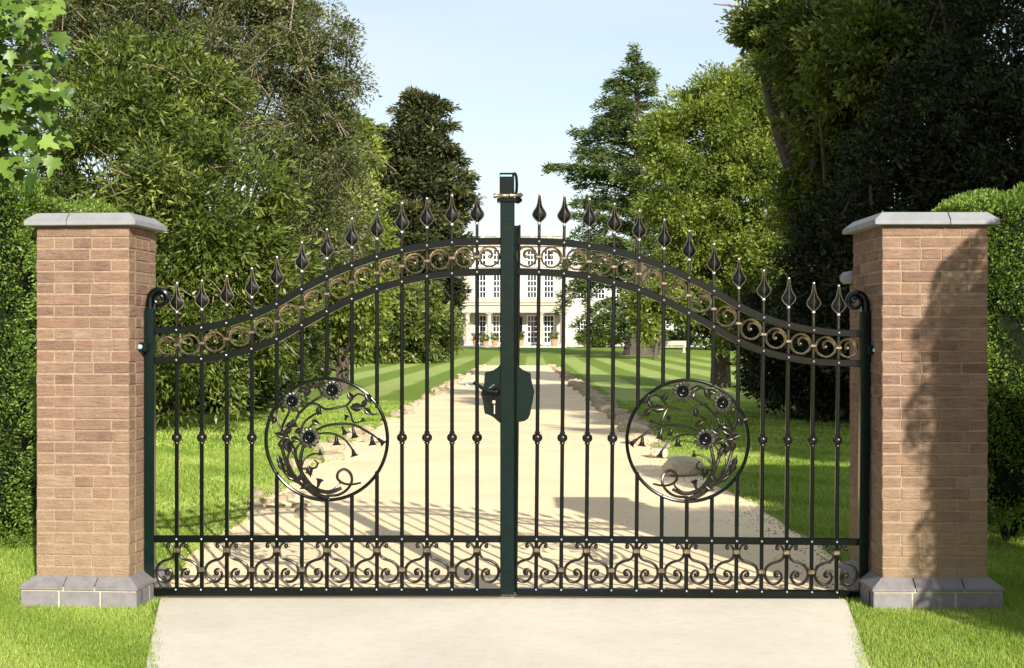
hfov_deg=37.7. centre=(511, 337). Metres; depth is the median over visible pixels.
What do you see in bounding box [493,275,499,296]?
window
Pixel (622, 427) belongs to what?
edging stone
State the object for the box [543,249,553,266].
window
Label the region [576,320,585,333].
window
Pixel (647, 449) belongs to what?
gravel
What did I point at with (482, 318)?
window
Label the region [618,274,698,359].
young tree
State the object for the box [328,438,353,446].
edging stone
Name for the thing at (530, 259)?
window
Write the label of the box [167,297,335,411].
dark shrub
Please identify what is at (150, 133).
laurel shrub
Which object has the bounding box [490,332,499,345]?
plant pot
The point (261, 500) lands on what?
edging stone
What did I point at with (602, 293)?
window
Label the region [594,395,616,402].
edging stone
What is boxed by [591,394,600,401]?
edging stone
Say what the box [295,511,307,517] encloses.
edging stone
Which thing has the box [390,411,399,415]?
edging stone
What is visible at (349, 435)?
edging stone
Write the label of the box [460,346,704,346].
terrace
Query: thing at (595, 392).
edging stone
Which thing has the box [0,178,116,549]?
hedge
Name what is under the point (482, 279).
window
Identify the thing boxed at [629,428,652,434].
edging stone
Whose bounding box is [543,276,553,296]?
window
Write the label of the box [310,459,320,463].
edging stone
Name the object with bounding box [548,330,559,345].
plant pot
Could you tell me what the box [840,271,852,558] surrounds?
garden wall
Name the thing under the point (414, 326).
clipped bush
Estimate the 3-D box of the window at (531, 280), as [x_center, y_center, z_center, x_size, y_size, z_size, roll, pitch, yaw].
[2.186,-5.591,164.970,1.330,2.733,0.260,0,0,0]
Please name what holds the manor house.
on the lawn at (600, 373)
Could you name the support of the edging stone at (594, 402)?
on the lawn at (600, 373)
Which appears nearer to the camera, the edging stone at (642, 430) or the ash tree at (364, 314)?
the edging stone at (642, 430)
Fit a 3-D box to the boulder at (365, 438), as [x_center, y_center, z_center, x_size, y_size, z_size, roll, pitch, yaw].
[-1.914,1.396,20.800,0.298,0.126,0.219,0,0,42]
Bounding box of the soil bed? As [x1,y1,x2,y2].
[703,406,849,424]
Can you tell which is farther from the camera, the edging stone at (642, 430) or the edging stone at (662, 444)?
the edging stone at (642, 430)
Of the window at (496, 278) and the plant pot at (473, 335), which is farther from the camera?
the window at (496, 278)
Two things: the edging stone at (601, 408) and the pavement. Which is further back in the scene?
the edging stone at (601, 408)
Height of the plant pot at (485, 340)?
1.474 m
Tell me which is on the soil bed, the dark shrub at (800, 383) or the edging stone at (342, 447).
the dark shrub at (800, 383)
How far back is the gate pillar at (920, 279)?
8.10 m
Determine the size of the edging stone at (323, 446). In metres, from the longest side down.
0.251 x 0.214 x 0.176 m
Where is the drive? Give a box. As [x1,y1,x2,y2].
[156,365,846,597]
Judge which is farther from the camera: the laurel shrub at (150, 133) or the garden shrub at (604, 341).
the garden shrub at (604, 341)
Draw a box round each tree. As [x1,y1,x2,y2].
[0,0,74,198]
[3,0,395,398]
[266,113,406,389]
[369,85,488,315]
[540,42,707,354]
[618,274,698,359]
[626,57,817,387]
[666,238,767,349]
[713,0,1010,284]
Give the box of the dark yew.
[747,0,1023,388]
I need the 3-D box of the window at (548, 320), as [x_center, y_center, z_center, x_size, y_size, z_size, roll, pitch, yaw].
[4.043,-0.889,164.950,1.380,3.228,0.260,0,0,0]
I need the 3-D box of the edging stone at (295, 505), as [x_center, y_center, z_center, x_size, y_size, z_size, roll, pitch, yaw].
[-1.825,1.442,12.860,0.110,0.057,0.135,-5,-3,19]
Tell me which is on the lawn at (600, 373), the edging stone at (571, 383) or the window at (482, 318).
the edging stone at (571, 383)
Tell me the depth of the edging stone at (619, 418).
25.13 m
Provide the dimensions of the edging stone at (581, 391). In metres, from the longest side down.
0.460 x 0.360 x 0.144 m
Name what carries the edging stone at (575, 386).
on the lawn at (600, 373)
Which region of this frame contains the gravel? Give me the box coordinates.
[157,435,849,589]
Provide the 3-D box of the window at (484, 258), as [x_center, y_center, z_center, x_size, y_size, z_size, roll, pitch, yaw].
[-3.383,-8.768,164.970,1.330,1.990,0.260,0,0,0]
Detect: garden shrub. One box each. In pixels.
[576,331,622,347]
[610,331,625,347]
[665,327,699,347]
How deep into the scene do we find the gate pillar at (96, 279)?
8.15 m
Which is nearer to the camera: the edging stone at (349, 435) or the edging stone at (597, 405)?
the edging stone at (349, 435)
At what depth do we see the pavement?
7.37 m
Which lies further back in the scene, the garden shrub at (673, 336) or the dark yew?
the garden shrub at (673, 336)
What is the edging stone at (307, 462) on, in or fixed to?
on the lawn at (600, 373)
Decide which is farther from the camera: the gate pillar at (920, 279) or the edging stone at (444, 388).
the edging stone at (444, 388)
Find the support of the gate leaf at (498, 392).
on the pavement
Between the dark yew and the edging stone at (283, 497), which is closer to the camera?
the edging stone at (283, 497)
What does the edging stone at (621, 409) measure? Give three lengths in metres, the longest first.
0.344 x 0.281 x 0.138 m
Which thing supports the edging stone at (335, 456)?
on the lawn at (600, 373)
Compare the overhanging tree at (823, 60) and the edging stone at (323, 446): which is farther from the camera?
the overhanging tree at (823, 60)
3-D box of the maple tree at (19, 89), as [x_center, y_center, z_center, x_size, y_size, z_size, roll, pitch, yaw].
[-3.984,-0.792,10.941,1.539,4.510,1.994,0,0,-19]
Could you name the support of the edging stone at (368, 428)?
on the lawn at (600, 373)
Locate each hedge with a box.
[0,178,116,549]
[931,180,1023,542]
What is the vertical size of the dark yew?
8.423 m
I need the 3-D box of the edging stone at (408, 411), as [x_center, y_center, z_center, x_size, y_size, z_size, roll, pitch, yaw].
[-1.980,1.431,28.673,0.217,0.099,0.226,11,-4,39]
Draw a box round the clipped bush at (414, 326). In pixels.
[297,270,472,363]
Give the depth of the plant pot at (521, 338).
158.24 m
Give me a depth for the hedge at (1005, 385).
10.36 m
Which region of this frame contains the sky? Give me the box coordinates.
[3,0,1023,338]
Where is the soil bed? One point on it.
(781, 414)
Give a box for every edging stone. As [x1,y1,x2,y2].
[248,503,264,509]
[254,488,263,496]
[254,498,271,503]
[279,495,287,500]
[282,493,294,497]
[285,458,310,467]
[291,503,307,507]
[294,507,307,512]
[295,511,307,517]
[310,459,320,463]
[313,442,338,451]
[321,452,344,460]
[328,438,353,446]
[338,443,345,450]
[345,432,363,439]
[348,427,365,432]
[362,426,374,430]
[380,417,398,422]
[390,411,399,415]
[404,409,415,413]
[438,387,448,390]
[567,381,581,386]
[573,384,583,389]
[578,389,595,393]
[582,391,599,395]
[590,399,607,406]
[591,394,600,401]
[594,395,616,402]
[595,403,606,409]
[598,404,609,411]
[603,405,620,412]
[607,411,625,418]
[615,408,628,412]
[615,413,640,424]
[617,420,649,431]
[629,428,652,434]
[629,433,659,444]
[659,443,670,447]
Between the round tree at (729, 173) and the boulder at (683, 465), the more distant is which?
the round tree at (729, 173)
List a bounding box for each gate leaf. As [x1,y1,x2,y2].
[138,172,522,595]
[515,193,874,598]
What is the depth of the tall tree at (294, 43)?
33.20 m
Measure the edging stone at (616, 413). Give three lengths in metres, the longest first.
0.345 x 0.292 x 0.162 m
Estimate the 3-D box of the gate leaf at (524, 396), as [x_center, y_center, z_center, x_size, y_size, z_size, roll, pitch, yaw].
[0.990,0.324,8.370,2.066,2.258,0.129,0,0,2]
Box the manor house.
[458,235,695,345]
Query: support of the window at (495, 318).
in the manor house
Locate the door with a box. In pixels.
[520,317,521,332]
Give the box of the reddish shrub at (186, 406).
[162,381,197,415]
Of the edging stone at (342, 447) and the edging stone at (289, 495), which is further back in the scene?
the edging stone at (342, 447)
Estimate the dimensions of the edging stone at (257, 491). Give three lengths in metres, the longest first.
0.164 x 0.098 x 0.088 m
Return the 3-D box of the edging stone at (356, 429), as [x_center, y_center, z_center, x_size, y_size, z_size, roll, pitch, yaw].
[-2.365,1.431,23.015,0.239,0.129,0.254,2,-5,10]
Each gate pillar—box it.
[19,213,170,608]
[839,212,1004,609]
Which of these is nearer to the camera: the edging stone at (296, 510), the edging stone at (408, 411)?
the edging stone at (296, 510)
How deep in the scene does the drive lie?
12.47 m
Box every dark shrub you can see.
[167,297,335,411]
[716,275,849,422]
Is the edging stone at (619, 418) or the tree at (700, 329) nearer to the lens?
the edging stone at (619, 418)
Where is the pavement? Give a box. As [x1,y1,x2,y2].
[146,598,869,667]
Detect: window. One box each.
[475,249,486,266]
[479,276,486,296]
[479,315,486,343]
[492,315,499,343]
[493,249,499,266]
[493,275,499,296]
[526,315,535,343]
[527,249,536,266]
[527,275,536,296]
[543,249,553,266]
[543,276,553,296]
[543,315,553,343]
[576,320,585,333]
[594,283,604,299]
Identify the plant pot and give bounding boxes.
[471,332,480,345]
[480,333,490,345]
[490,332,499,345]
[520,331,525,345]
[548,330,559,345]
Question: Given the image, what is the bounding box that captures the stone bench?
[660,341,685,352]
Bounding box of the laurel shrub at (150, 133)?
[15,12,345,432]
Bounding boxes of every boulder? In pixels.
[361,434,385,442]
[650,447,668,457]
[661,456,703,475]
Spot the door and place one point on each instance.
(520, 317)
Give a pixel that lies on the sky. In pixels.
(519, 73)
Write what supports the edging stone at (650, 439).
on the lawn at (600, 373)
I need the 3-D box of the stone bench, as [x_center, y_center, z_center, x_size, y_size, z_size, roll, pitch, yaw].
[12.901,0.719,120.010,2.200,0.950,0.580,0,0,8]
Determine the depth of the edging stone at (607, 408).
28.97 m
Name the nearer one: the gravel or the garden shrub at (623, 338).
the gravel
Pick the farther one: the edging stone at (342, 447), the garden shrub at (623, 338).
the garden shrub at (623, 338)
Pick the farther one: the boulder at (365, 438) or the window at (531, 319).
the window at (531, 319)
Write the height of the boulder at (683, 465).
0.192 m
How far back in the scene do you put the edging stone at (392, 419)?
25.63 m
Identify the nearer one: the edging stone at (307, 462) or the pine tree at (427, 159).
the edging stone at (307, 462)
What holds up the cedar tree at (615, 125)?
on the lawn at (600, 373)
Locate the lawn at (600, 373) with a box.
[0,339,1023,667]
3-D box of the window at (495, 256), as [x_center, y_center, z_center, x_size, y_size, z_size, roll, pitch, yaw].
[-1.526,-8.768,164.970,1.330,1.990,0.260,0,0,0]

